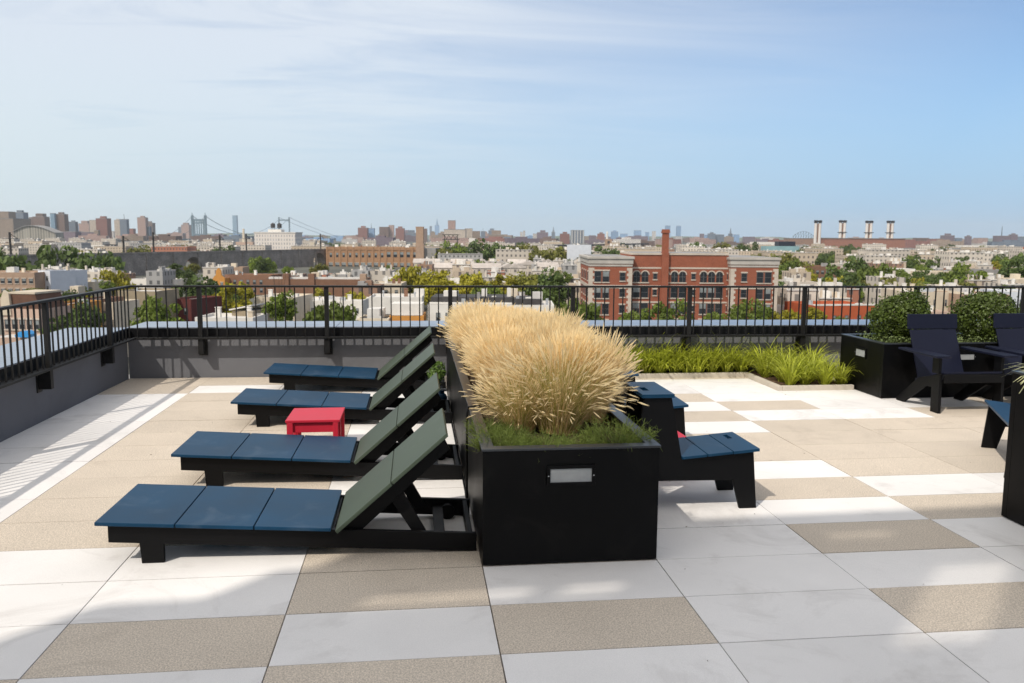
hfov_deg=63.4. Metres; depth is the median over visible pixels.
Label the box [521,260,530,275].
gabled house
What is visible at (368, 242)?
apartment block
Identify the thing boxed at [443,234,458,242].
signal gantry
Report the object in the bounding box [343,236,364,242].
block
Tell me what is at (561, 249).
tree
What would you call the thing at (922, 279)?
tree
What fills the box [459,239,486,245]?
block
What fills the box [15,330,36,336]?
blue tarp
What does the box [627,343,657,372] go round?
lily plant
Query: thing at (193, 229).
suspension bridge
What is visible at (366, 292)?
house
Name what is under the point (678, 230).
apartment tower
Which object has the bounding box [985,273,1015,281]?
house
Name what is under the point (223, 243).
apartment block
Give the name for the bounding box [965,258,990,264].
house
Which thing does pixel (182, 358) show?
parapet wall
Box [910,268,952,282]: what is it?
cream terrace
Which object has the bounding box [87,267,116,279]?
house
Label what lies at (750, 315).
tree
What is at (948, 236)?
apartment tower
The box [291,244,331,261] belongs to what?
apartment block
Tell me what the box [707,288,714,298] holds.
window
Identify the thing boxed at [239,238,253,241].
apartment block
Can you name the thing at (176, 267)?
tree
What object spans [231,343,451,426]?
chaise lounge
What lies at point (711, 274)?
arched window
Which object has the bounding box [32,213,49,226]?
apartment tower
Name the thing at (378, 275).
house
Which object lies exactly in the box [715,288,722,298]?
window
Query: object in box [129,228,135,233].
apartment tower
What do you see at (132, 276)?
house
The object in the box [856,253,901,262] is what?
apartment block
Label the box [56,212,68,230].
apartment tower
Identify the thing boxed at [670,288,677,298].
window
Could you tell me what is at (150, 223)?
apartment tower
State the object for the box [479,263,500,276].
gabled house
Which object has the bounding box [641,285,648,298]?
window
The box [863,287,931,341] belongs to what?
round shrub
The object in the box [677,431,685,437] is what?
side table
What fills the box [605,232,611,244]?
church tower
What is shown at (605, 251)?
tree
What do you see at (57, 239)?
apartment block
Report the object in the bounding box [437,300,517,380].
fountain grass
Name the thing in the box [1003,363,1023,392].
striped leaf plant
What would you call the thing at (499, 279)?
tree
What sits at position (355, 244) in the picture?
apartment block
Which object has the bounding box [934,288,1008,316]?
tan house
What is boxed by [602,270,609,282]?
window
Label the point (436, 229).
apartment tower
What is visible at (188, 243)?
apartment block
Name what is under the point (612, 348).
fountain grass
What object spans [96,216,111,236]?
apartment tower
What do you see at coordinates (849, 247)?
tree
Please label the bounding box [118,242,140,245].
apartment block
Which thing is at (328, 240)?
block
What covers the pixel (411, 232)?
apartment tower
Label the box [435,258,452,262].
house
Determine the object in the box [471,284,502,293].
tree
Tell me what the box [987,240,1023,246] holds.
block
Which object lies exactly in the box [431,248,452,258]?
tree
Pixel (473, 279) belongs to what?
tree
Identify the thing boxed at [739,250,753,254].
apartment block
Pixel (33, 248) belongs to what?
apartment block
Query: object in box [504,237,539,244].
block
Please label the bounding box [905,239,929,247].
block
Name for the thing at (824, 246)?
apartment block
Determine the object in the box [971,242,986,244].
block
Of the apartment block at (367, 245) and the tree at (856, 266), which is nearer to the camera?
the tree at (856, 266)
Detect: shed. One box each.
[0,334,42,345]
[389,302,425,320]
[750,242,774,244]
[955,245,993,246]
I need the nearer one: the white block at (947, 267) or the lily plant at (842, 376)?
the lily plant at (842, 376)
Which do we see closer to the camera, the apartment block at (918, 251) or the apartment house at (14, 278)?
the apartment house at (14, 278)
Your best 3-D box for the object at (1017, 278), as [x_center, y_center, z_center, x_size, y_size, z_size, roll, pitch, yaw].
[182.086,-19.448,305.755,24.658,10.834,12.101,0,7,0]
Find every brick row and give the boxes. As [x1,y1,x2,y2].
[225,270,281,294]
[263,272,369,296]
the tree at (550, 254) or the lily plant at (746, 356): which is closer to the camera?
the lily plant at (746, 356)
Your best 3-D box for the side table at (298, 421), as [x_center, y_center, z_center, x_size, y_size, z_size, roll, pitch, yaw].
[-1.550,0.708,6.580,0.410,0.275,0.470,0,7,-7]
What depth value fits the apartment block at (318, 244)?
1008.12 m
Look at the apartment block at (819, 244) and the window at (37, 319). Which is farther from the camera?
the apartment block at (819, 244)
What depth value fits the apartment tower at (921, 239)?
2976.35 m
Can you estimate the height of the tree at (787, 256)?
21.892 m
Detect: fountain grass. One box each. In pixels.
[435,308,487,344]
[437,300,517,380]
[440,298,500,326]
[443,305,478,328]
[444,313,494,353]
[447,306,502,331]
[452,310,525,393]
[457,321,536,407]
[458,307,520,348]
[459,307,513,324]
[459,360,574,433]
[471,335,560,401]
[487,302,520,311]
[488,329,648,435]
[499,307,555,335]
[502,303,532,312]
[502,317,585,392]
[503,308,542,334]
[508,307,530,312]
[510,315,576,343]
[516,306,551,314]
[521,323,624,389]
[525,306,595,330]
[529,307,596,332]
[540,318,601,343]
[544,327,609,355]
[550,323,647,422]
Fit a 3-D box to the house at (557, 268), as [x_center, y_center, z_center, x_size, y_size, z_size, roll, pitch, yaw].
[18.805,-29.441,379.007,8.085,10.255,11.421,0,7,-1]
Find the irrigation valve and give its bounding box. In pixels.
[438,389,446,399]
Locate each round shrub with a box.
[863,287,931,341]
[946,288,1020,341]
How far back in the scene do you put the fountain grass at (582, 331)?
5.41 m
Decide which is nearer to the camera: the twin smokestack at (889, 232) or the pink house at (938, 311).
the pink house at (938, 311)
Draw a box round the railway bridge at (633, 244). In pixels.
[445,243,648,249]
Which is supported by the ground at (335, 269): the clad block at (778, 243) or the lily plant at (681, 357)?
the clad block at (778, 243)
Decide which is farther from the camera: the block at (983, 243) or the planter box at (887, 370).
the block at (983, 243)
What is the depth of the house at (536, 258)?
496.00 m
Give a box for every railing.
[0,285,134,392]
[131,285,1023,354]
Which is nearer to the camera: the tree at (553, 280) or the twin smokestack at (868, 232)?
the tree at (553, 280)
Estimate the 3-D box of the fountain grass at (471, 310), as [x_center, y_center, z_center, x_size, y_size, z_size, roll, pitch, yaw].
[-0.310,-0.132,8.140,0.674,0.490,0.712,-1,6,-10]
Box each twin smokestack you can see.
[813,220,821,243]
[837,220,846,237]
[864,221,873,237]
[885,221,894,237]
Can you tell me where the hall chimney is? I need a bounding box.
[242,229,244,241]
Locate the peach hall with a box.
[236,242,254,244]
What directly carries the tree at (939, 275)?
on the ground at (335, 269)
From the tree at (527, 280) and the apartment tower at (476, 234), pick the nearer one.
the tree at (527, 280)
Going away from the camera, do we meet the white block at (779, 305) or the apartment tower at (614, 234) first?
the white block at (779, 305)
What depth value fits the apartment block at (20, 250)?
655.19 m
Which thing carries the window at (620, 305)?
in the school building at (665, 267)
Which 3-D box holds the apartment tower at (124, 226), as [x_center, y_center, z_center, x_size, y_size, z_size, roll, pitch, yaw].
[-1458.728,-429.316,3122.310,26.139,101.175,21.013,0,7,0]
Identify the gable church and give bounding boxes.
[213,268,229,287]
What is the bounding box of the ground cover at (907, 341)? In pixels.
[852,331,996,342]
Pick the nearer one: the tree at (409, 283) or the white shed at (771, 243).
the tree at (409, 283)
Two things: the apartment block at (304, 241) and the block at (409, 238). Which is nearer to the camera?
the apartment block at (304, 241)
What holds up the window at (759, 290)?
in the school building at (665, 267)
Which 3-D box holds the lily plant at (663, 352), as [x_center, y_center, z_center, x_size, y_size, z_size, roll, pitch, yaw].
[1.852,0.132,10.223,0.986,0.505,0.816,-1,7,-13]
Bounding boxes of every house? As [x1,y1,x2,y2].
[0,267,53,306]
[0,289,70,333]
[33,264,52,270]
[38,266,75,290]
[40,263,76,269]
[61,286,84,297]
[64,299,101,326]
[70,269,87,289]
[72,292,122,301]
[85,266,100,270]
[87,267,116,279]
[88,279,111,296]
[103,299,139,356]
[115,271,135,279]
[118,287,178,319]
[146,266,175,288]
[177,295,221,320]
[195,307,267,320]
[202,262,233,282]
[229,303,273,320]
[286,271,306,276]
[307,270,332,276]
[329,269,352,276]
[351,265,372,276]
[354,280,383,296]
[357,307,389,320]
[366,288,424,314]
[369,265,394,281]
[374,276,406,293]
[383,272,398,280]
[413,258,431,266]
[417,268,431,278]
[418,261,433,277]
[428,288,553,320]
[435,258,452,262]
[436,263,453,278]
[448,278,459,283]
[452,259,470,277]
[454,265,474,277]
[472,263,478,273]
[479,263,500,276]
[482,270,507,281]
[487,258,499,262]
[487,267,505,274]
[501,263,511,274]
[507,259,526,263]
[509,263,522,275]
[510,263,526,276]
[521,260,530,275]
[531,261,541,268]
[531,266,550,275]
[533,255,543,262]
[536,262,558,268]
[548,266,562,273]
[553,258,566,264]
[561,260,576,273]
[562,273,579,283]
[568,281,579,302]
[574,257,580,272]
[777,281,819,304]
[778,275,816,285]
[782,266,810,280]
[784,300,877,319]
[810,278,846,296]
[819,290,849,301]
[830,260,853,271]
[837,282,858,302]
[862,282,896,303]
[864,260,880,267]
[866,271,905,285]
[881,283,962,311]
[884,261,903,267]
[885,258,906,267]
[927,279,959,290]
[930,305,949,313]
[931,266,950,270]
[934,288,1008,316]
[940,258,963,268]
[951,263,977,271]
[952,274,991,289]
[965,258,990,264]
[969,267,998,274]
[974,261,992,268]
[980,289,1020,306]
[984,277,1023,289]
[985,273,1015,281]
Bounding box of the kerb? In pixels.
[635,372,853,390]
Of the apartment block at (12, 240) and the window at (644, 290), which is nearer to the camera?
the window at (644, 290)
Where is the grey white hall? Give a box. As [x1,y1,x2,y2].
[567,243,590,259]
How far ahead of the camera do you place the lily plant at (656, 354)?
10.09 m
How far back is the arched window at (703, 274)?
192.15 m
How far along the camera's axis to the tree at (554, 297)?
199.11 m
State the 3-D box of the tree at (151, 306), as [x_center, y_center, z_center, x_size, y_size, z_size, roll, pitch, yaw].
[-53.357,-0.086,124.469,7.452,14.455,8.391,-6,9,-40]
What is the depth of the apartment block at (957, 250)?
1016.93 m
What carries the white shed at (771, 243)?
on the ground at (335, 269)
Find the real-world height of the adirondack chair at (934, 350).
0.905 m
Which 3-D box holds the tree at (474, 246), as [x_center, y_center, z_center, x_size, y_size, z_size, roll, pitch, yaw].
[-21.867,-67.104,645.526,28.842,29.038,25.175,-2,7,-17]
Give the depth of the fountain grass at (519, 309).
8.49 m
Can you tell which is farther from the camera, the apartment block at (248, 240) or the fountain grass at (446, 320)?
the apartment block at (248, 240)
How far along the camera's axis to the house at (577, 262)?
428.77 m
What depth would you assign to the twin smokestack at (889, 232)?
2137.29 m
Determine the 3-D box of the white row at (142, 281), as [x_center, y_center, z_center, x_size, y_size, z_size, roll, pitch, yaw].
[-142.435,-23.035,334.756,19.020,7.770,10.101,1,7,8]
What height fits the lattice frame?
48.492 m
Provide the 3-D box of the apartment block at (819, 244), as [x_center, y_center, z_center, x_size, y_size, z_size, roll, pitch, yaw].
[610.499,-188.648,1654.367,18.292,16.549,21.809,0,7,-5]
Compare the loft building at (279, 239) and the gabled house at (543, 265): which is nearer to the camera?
the gabled house at (543, 265)
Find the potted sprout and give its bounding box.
[426,361,446,388]
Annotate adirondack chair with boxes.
[896,314,1017,413]
[981,313,1023,399]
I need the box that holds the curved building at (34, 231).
[12,225,63,240]
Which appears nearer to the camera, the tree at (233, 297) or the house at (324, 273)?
the tree at (233, 297)
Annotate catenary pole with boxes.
[2,232,17,254]
[122,236,127,252]
[152,232,155,251]
[215,235,223,250]
[242,234,249,249]
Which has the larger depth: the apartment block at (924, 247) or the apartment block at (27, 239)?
the apartment block at (27, 239)
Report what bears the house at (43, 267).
on the ground at (335, 269)
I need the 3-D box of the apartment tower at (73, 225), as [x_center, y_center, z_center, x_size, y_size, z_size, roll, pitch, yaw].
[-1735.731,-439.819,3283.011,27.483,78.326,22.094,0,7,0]
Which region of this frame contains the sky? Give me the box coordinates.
[0,0,1023,238]
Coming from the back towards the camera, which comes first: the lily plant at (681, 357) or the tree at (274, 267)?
the tree at (274, 267)
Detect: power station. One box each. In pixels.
[783,238,813,245]
[821,238,905,248]
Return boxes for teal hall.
[761,246,798,251]
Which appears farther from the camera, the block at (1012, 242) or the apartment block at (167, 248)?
the block at (1012, 242)
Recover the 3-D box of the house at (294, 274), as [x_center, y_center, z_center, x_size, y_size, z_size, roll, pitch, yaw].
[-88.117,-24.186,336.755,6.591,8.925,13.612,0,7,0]
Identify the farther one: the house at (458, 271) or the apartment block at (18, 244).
the apartment block at (18, 244)
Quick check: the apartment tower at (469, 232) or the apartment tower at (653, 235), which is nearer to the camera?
the apartment tower at (469, 232)
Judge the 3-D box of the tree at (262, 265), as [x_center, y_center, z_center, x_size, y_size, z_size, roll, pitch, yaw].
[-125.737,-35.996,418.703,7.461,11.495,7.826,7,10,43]
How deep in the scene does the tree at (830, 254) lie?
790.65 m
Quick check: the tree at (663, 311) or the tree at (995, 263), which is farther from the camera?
the tree at (995, 263)
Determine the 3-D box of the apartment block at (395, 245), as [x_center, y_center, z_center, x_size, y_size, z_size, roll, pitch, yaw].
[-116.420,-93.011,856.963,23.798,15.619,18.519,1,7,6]
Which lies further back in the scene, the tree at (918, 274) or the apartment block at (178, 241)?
the apartment block at (178, 241)
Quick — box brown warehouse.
[803,263,840,281]
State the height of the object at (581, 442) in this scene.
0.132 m
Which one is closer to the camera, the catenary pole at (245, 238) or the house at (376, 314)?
the house at (376, 314)
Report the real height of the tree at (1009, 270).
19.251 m
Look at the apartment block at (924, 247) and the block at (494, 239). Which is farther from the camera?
the block at (494, 239)
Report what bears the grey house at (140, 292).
on the ground at (335, 269)
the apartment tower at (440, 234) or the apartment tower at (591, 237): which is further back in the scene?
the apartment tower at (440, 234)
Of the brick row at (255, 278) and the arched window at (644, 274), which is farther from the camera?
the brick row at (255, 278)
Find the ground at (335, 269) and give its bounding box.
[0,239,854,373]
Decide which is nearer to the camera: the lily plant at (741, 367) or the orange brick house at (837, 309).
the lily plant at (741, 367)
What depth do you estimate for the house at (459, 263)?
375.08 m
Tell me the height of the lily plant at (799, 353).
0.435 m
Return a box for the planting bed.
[653,370,837,384]
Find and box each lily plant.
[617,342,661,371]
[626,341,671,372]
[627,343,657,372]
[634,333,684,372]
[636,339,688,372]
[643,345,679,372]
[647,338,698,372]
[656,340,708,372]
[661,343,705,372]
[674,341,722,365]
[677,344,725,372]
[680,346,742,371]
[686,334,740,372]
[701,337,758,371]
[705,342,749,371]
[708,344,748,371]
[720,345,760,371]
[723,344,759,369]
[736,338,796,373]
[743,352,787,377]
[750,342,801,372]
[756,343,808,374]
[757,347,828,384]
[762,357,811,381]
[768,351,813,381]
[777,346,824,364]
[780,348,826,367]
[784,345,837,381]
[788,339,837,360]
[792,357,833,384]
[796,347,833,375]
[799,353,851,384]
[814,351,858,384]
[814,355,839,376]
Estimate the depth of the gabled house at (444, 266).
390.25 m
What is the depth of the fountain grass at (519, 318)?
6.05 m
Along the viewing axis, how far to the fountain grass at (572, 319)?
5.97 m
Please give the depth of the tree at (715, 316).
150.05 m
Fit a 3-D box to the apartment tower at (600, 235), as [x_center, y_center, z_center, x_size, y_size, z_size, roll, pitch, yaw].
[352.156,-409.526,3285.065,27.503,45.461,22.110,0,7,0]
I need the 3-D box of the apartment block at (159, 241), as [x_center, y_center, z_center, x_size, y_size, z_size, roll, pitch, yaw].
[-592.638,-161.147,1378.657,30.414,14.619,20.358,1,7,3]
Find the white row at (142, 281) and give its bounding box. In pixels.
[130,278,187,290]
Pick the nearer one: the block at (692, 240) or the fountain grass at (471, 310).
the fountain grass at (471, 310)
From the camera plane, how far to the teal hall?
953.84 m
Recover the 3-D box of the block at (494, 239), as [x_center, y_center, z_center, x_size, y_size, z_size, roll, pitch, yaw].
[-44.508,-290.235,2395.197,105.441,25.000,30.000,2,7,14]
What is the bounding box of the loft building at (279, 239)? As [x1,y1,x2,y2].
[254,223,302,249]
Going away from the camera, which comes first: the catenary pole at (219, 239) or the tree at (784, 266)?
the tree at (784, 266)
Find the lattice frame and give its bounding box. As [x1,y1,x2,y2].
[793,231,813,237]
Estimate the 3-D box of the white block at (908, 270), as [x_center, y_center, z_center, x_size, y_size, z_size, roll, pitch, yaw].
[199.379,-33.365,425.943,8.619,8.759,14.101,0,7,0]
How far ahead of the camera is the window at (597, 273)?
189.54 m
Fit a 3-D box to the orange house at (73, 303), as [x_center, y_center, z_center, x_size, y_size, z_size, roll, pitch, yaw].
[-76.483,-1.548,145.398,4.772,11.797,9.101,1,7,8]
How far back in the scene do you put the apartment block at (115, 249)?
858.27 m
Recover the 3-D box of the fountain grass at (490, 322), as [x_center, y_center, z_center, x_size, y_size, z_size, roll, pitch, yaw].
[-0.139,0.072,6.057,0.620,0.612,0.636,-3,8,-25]
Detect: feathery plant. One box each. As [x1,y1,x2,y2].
[463,415,516,436]
[464,421,543,451]
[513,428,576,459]
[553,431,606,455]
[568,414,662,451]
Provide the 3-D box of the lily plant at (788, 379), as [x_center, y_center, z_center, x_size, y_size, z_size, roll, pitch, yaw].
[3.155,0.270,9.383,0.911,0.459,0.849,-2,8,-19]
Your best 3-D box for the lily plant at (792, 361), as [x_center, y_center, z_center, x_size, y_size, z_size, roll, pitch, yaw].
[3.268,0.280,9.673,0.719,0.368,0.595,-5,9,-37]
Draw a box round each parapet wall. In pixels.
[0,327,128,441]
[128,319,1017,378]
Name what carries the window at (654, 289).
in the school building at (665, 267)
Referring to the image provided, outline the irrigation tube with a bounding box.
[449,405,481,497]
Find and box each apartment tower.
[0,211,30,237]
[16,210,28,218]
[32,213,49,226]
[50,213,56,228]
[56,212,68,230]
[61,231,82,241]
[69,220,77,230]
[78,221,89,231]
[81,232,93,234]
[89,220,95,231]
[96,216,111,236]
[114,219,119,237]
[120,219,129,235]
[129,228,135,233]
[137,216,147,240]
[147,226,151,240]
[148,221,155,234]
[181,223,191,238]
[232,215,237,234]
[358,226,368,239]
[369,227,374,236]
[379,227,388,237]
[389,225,393,237]
[395,227,404,240]
[406,230,415,235]
[424,228,426,241]
[435,221,438,234]
[438,231,443,237]
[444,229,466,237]
[448,220,455,228]
[465,228,472,237]
[473,231,479,239]
[488,230,503,237]
[537,230,547,237]
[560,232,569,243]
[570,230,583,244]
[589,235,595,239]
[597,232,604,239]
[611,230,617,238]
[634,230,640,234]
[652,231,655,240]
[676,226,680,235]
[707,232,715,238]
[716,234,723,243]
[733,234,739,242]
[742,237,754,243]
[913,238,928,240]
[940,233,954,240]
[964,235,971,244]
[973,238,987,242]
[992,226,1009,241]
[1008,233,1017,239]
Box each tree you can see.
[0,244,63,270]
[34,245,126,269]
[38,306,74,333]
[62,288,82,300]
[65,298,105,327]
[93,267,135,295]
[98,280,115,288]
[121,244,150,252]
[127,294,184,324]
[167,263,185,277]
[171,273,221,296]
[177,267,198,283]
[183,263,200,273]
[211,245,234,250]
[211,281,254,312]
[227,295,239,301]
[247,255,277,272]
[253,259,272,273]
[261,277,298,320]
[281,266,294,273]
[302,295,357,320]
[309,263,329,272]
[315,288,332,296]
[344,290,365,299]
[388,264,427,293]
[407,280,413,293]
[423,269,458,304]
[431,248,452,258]
[442,240,467,252]
[445,271,490,293]
[465,238,499,260]
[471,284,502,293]
[484,242,510,257]
[485,273,517,293]
[509,242,540,252]
[509,270,538,291]
[523,266,575,309]
[528,247,564,261]
[542,289,562,309]
[555,246,566,258]
[556,270,572,283]
[556,298,603,319]
[591,245,619,254]
[618,306,647,319]
[641,298,694,319]
[689,241,706,247]
[703,303,726,319]
[712,242,737,248]
[726,297,773,319]
[736,242,760,250]
[765,252,814,271]
[767,309,800,319]
[778,258,800,275]
[805,269,817,281]
[806,300,827,319]
[814,256,833,264]
[819,251,834,256]
[820,254,867,282]
[825,275,845,282]
[827,255,834,263]
[837,275,867,302]
[839,244,855,251]
[855,262,905,282]
[873,276,929,285]
[896,268,912,282]
[902,254,920,259]
[902,255,927,268]
[905,259,914,268]
[905,277,929,285]
[909,269,934,281]
[913,265,924,269]
[925,256,939,267]
[925,272,944,280]
[925,275,943,283]
[938,261,988,283]
[954,256,971,263]
[957,281,979,290]
[990,253,1013,261]
[991,260,1001,268]
[993,256,1011,266]
[994,252,1023,277]
[1011,253,1023,261]
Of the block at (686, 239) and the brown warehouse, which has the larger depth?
the block at (686, 239)
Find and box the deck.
[0,376,1023,682]
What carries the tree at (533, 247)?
on the ground at (335, 269)
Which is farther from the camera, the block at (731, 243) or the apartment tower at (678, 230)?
the apartment tower at (678, 230)
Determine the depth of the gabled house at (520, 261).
466.85 m
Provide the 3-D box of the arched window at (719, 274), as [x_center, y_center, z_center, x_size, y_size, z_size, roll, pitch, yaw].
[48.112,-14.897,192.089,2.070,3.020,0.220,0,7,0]
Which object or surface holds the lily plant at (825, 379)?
on the planting bed
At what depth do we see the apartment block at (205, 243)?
1166.48 m
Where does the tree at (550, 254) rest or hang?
on the ground at (335, 269)
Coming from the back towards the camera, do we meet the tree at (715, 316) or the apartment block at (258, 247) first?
the apartment block at (258, 247)
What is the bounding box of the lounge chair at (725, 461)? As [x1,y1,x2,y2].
[624,382,759,507]
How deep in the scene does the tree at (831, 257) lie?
648.54 m
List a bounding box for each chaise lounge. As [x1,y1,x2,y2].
[94,408,476,562]
[171,372,462,486]
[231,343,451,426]
[264,326,445,390]
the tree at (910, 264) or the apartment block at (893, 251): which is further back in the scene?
the apartment block at (893, 251)
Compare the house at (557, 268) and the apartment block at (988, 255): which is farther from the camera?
the apartment block at (988, 255)
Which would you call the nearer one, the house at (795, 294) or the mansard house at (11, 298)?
the mansard house at (11, 298)
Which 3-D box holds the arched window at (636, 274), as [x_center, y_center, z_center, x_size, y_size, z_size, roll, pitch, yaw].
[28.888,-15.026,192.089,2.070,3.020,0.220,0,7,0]
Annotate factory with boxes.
[326,227,439,266]
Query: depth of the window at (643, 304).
192.99 m
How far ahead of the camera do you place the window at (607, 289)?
190.05 m
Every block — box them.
[0,237,19,241]
[0,242,23,247]
[0,246,28,254]
[21,238,40,241]
[24,243,56,253]
[28,239,52,243]
[45,237,65,240]
[53,241,90,252]
[69,237,84,241]
[73,239,92,242]
[77,248,105,252]
[78,234,108,241]
[87,241,109,244]
[94,245,132,252]
[101,238,120,245]
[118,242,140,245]
[121,234,145,242]
[129,242,160,248]
[144,240,166,242]
[145,243,182,249]
[148,234,181,241]
[151,245,196,251]
[167,232,185,238]
[168,240,191,242]
[176,242,195,245]
[189,244,222,250]
[191,235,221,241]
[196,242,214,244]
[203,238,215,241]
[208,245,240,250]
[214,233,226,237]
[215,241,235,245]
[224,235,249,241]
[237,244,271,249]
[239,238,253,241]
[254,289,312,320]
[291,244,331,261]
[302,239,316,243]
[303,243,328,245]
[305,237,333,242]
[310,294,368,319]
[340,242,361,246]
[341,238,357,243]
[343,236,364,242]
[362,239,376,245]
[362,244,380,246]
[367,236,395,245]
[386,244,411,246]
[389,241,406,244]
[405,235,415,241]
[409,244,442,248]
[426,241,442,245]
[431,236,468,242]
[438,252,482,261]
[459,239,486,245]
[478,237,503,241]
[483,241,504,245]
[495,247,532,262]
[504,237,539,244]
[528,244,553,248]
[540,237,558,243]
[543,241,561,243]
[585,239,604,243]
[591,249,622,253]
[602,244,625,249]
[609,246,654,251]
[613,237,640,246]
[628,235,647,240]
[634,246,661,251]
[641,240,654,245]
[655,238,672,247]
[669,238,680,245]
[676,244,690,251]
[680,245,704,251]
[681,249,727,252]
[682,237,690,242]
[690,237,701,242]
[695,238,715,243]
[698,247,738,254]
[719,242,744,244]
[724,236,733,241]
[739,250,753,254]
[744,243,770,247]
[754,249,788,254]
[756,239,768,241]
[760,249,818,264]
[768,239,783,241]
[775,241,794,245]
[777,297,783,317]
[805,247,843,254]
[810,246,837,247]
[811,243,824,245]
[835,254,855,269]
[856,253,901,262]
[858,247,909,258]
[862,243,884,248]
[886,248,914,253]
[893,268,914,273]
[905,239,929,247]
[910,252,934,259]
[915,244,937,250]
[915,249,925,253]
[925,250,948,253]
[927,248,960,251]
[930,240,963,246]
[934,249,984,267]
[945,263,973,270]
[961,245,997,251]
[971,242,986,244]
[971,251,1008,261]
[975,250,1008,252]
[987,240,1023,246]
[995,245,1022,250]
[1009,249,1023,258]
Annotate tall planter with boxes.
[1001,370,1023,525]
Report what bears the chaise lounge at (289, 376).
on the deck
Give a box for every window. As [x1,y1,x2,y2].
[3,318,10,329]
[11,318,18,330]
[18,318,25,330]
[25,318,32,329]
[33,318,39,330]
[594,270,601,282]
[594,288,600,298]
[601,302,608,314]
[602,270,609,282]
[602,288,608,298]
[618,304,624,313]
[619,271,625,281]
[619,288,625,297]
[632,270,640,282]
[632,285,640,298]
[632,301,639,313]
[641,270,649,282]
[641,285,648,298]
[641,302,648,311]
[652,288,656,295]
[653,272,657,279]
[670,270,678,282]
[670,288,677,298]
[670,302,675,310]
[678,270,686,283]
[678,288,684,298]
[691,272,695,279]
[698,302,706,314]
[699,271,707,283]
[699,288,706,298]
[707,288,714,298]
[707,302,714,314]
[708,271,715,283]
[715,271,723,283]
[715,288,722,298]
[715,302,722,314]
[740,288,746,298]
[741,272,747,282]
[756,271,763,283]
[757,288,762,299]
[763,288,770,299]
[764,271,771,283]
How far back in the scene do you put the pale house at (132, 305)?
155.61 m
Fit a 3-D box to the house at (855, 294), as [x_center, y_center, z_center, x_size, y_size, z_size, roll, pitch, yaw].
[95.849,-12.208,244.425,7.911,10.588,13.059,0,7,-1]
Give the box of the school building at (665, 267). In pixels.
[579,229,781,319]
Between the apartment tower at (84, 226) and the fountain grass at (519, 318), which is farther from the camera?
the apartment tower at (84, 226)
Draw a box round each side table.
[285,407,344,436]
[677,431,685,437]
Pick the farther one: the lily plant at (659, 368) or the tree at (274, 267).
the tree at (274, 267)
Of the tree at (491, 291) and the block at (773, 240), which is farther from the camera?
the block at (773, 240)
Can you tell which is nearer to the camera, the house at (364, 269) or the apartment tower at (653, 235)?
the house at (364, 269)
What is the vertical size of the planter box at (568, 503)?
0.609 m
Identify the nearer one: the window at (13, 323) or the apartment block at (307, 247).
the window at (13, 323)
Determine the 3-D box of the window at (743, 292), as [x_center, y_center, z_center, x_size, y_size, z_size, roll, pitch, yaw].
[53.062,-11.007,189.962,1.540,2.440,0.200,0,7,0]
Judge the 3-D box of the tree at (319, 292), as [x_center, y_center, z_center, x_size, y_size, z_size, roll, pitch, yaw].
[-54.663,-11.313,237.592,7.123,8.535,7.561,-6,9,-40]
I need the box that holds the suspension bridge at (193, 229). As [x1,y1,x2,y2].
[148,214,337,239]
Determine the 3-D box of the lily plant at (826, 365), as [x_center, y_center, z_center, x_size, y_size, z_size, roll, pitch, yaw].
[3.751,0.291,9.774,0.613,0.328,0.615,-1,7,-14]
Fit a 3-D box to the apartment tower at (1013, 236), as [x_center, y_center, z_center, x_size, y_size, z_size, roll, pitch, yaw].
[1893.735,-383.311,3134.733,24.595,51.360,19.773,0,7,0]
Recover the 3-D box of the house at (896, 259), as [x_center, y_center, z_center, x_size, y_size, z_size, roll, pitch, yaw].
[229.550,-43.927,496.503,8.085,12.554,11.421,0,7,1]
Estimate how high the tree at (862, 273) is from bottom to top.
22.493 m
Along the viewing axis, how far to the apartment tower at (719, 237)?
3889.28 m
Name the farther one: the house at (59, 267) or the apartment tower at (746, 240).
the apartment tower at (746, 240)
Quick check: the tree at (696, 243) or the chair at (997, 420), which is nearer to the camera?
the chair at (997, 420)
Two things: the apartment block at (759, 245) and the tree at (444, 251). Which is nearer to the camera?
the tree at (444, 251)
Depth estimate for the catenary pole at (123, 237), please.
466.68 m
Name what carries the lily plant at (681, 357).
on the planting bed
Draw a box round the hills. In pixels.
[136,233,992,241]
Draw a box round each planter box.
[446,335,660,564]
[840,333,1011,397]
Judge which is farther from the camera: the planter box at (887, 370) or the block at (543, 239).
the block at (543, 239)
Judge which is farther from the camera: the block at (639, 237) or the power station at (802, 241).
the block at (639, 237)
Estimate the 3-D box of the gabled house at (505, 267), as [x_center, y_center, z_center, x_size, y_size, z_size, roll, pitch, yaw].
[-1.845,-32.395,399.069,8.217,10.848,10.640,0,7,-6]
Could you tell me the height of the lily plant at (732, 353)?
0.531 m
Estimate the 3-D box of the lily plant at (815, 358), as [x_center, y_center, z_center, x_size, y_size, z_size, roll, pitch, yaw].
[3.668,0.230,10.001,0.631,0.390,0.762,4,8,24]
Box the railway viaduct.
[8,249,325,275]
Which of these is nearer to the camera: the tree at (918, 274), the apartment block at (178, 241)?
the tree at (918, 274)

